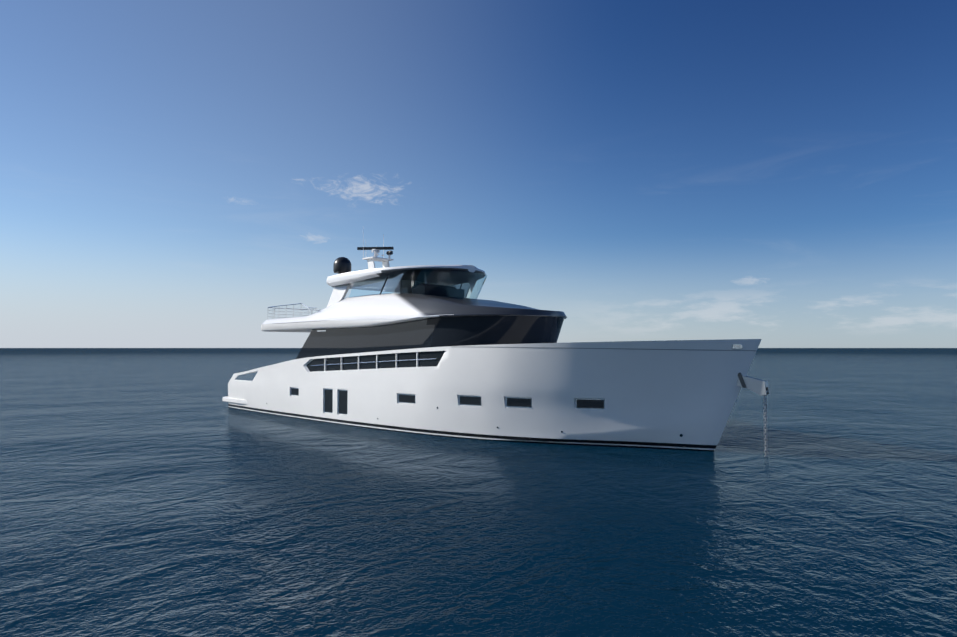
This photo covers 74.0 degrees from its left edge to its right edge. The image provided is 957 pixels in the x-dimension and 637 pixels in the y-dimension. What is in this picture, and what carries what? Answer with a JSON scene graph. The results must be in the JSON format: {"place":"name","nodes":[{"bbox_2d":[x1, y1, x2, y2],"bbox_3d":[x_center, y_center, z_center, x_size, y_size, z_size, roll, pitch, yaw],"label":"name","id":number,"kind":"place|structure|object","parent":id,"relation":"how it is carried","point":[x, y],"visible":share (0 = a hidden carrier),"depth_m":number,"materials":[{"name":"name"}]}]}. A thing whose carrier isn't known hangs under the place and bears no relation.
{"place":"outdoors","nodes":[
{"label":"outdoors","id":0,"kind":"place"},
{"bbox_2d":[380,276,461,294],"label":"window pillars","id":1,"kind":"structure","parent":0,"point":[385,283],"depth_m":26.50,"materials":[{"name":"black metal"}]},
{"bbox_2d":[0,348,956,636],"bbox_3d":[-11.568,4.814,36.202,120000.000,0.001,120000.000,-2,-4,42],"label":"sea","id":2,"kind":"structure","parent":0,"point":[156,492],"depth_m":11.87,"materials":[{"name":"blue liquid"}]},
{"bbox_2d":[228,339,760,450],"bbox_3d":[-1.401,3.366,27.023,25.974,4.740,7.200,-2,-4,42],"label":"hull","id":3,"kind":"object","parent":2,"relation":"on","point":[662,399],"visible":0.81,"depth_m":20.43,"materials":[{"name":"white paint"}]},
{"bbox_2d":[222,396,246,403],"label":"swim platform","id":4,"kind":"structure","parent":3,"relation":"on","point":[233,400],"depth_m":32.56,"materials":[{"name":"white plastic"}]},
{"bbox_2d":[235,371,257,380],"bbox_3d":[-11.579,2.851,31.890,2.800,0.560,0.001,-2,-4,42],"label":"bulwark opening","id":5,"kind":"object","parent":3,"relation":"attached to","point":[249,376],"visible":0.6,"depth_m":31.92,"materials":[{"name":"blue glass"}]},
{"bbox_2d":[324,352,417,370],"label":"window mullions","id":6,"kind":"object","parent":3,"relation":"attached to","point":[376,361],"visible":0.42,"depth_m":24.61,"materials":[{"name":"white metal"}]},
{"bbox_2d":[311,359,431,365],"bbox_3d":[-4.396,1.742,25.006,7.851,0.416,0.032,-2,-4,42],"label":"horizontal window bar","id":7,"kind":"object","parent":3,"relation":"attached to","point":[372,362],"visible":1,"depth_m":24.66,"materials":[{"name":"silver metal"}]},
{"bbox_2d":[306,351,444,371],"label":"side windows","id":8,"kind":"structure","parent":3,"relation":"in","point":[435,356],"depth_m":24.53,"materials":[{"name":"black glass"}]},
{"bbox_2d":[296,316,563,358],"bbox_3d":[-2.138,0.995,27.803,13.182,1.950,5.440,-2,-4,42],"label":"saloon","id":9,"kind":"object","parent":3,"relation":"on","point":[457,331],"visible":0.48,"depth_m":23.87,"materials":[{"name":"black glass"}]},
{"bbox_2d":[261,293,566,331],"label":"upper deck","id":10,"kind":"structure","parent":9,"relation":"on","point":[373,310],"depth_m":25.60,"materials":[{"name":"white plastic"}]},
{"bbox_2d":[268,303,319,318],"bbox_3d":[-7.185,-0.249,32.451,4.784,0.678,5.680,-2,-4,42],"label":"deck railing","id":11,"kind":"object","parent":10,"relation":"on","point":[293,310],"visible":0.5,"depth_m":31.14,"materials":[{"name":"silver metal"}]},
{"bbox_2d":[327,284,350,306],"bbox_3d":[-6.317,-0.950,28.597,1.650,1.191,0.260,-2,-4,42],"label":"pylon","id":12,"kind":"object","parent":10,"relation":"on","point":[339,293],"visible":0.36,"depth_m":28.45,"materials":[{"name":"white plastic"}]},
{"bbox_2d":[326,265,485,292],"bbox_3d":[-2.801,-1.789,28.535,6.790,0.640,5.500,-2,-4,42],"label":"hardtop","id":13,"kind":"object","parent":10,"relation":"on","point":[412,274],"visible":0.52,"depth_m":27.07,"materials":[{"name":"white metal"}]},
{"bbox_2d":[333,234,393,273],"bbox_3d":[-4.309,-3.173,28.674,4.692,2.593,3.182,-2,-4,42],"label":"mast and domes","id":14,"kind":"object","parent":13,"relation":"on","point":[341,265],"visible":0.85,"depth_m":30.01,"materials":[{"name":"white plastic"}]},
{"bbox_2d":[350,269,486,298],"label":"wheelhouse windows","id":15,"kind":"structure","parent":10,"relation":"on","point":[468,287],"depth_m":26.55,"materials":[{"name":"glass"}]},
{"bbox_2d":[400,280,463,297],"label":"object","id":16,"kind":"object","parent":10,"relation":"on","point":[405,286],"visible":0.12,"depth_m":27.35,"materials":[{"name":"black"}]},
{"bbox_2d":[291,388,604,413],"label":"hull windows","id":17,"kind":"structure","parent":3,"relation":"in","point":[470,404],"depth_m":21.55,"materials":[{"name":"black glass"}]},
{"bbox_2d":[292,389,603,413],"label":"window frames","id":18,"kind":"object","parent":17,"relation":"in","point":[463,400],"visible":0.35,"depth_m":21.88,"materials":[{"name":"black glass"}]},
{"bbox_2d":[497,347,756,350],"bbox_3d":[4.782,1.020,21.509,8.980,0.143,7.146,-2,-4,42],"label":"cap seam","id":19,"kind":"object","parent":3,"relation":"on","point":[622,348],"visible":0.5,"depth_m":18.99,"materials":[{"name":"grey"}]},
{"bbox_2d":[732,344,741,348],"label":"fairleads","id":20,"kind":"object","parent":3,"relation":"on","point":[736,346],"visible":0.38,"depth_m":18.40,"materials":[{"name":"silver metal"}]},
{"bbox_2d":[738,373,745,387],"bbox_3d":[7.814,1.819,18.714,0.265,0.464,0.340,-2,-4,42],"label":"hawse plate","id":21,"kind":"object","parent":3,"relation":"attached to","point":[740,377],"visible":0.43,"depth_m":18.59,"materials":[{"name":"metal"}]},
{"bbox_2d":[737,376,768,395],"bbox_3d":[8.013,1.940,18.527,0.810,0.580,0.268,-2,-4,42],"label":"anchor","id":22,"kind":"object","parent":3,"relation":"attached to","point":[758,386],"visible":0.9,"depth_m":18.36,"materials":[{"name":"silver metal"}]},
{"bbox_2d":[763,393,767,456],"bbox_3d":[8.252,3.368,18.242,0.094,2.518,0.094,-2,-4,42],"label":"anchor chain","id":23,"kind":"object","parent":22,"relation":"hanging from","point":[765,426],"visible":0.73,"depth_m":18.24,"materials":[{"name":"grey metal"}]},
{"bbox_2d":[0,0,956,347],"label":"sky","id":24,"kind":"structure","parent":0,"point":[174,173],"materials":[{"name":"blue"}]}
]}

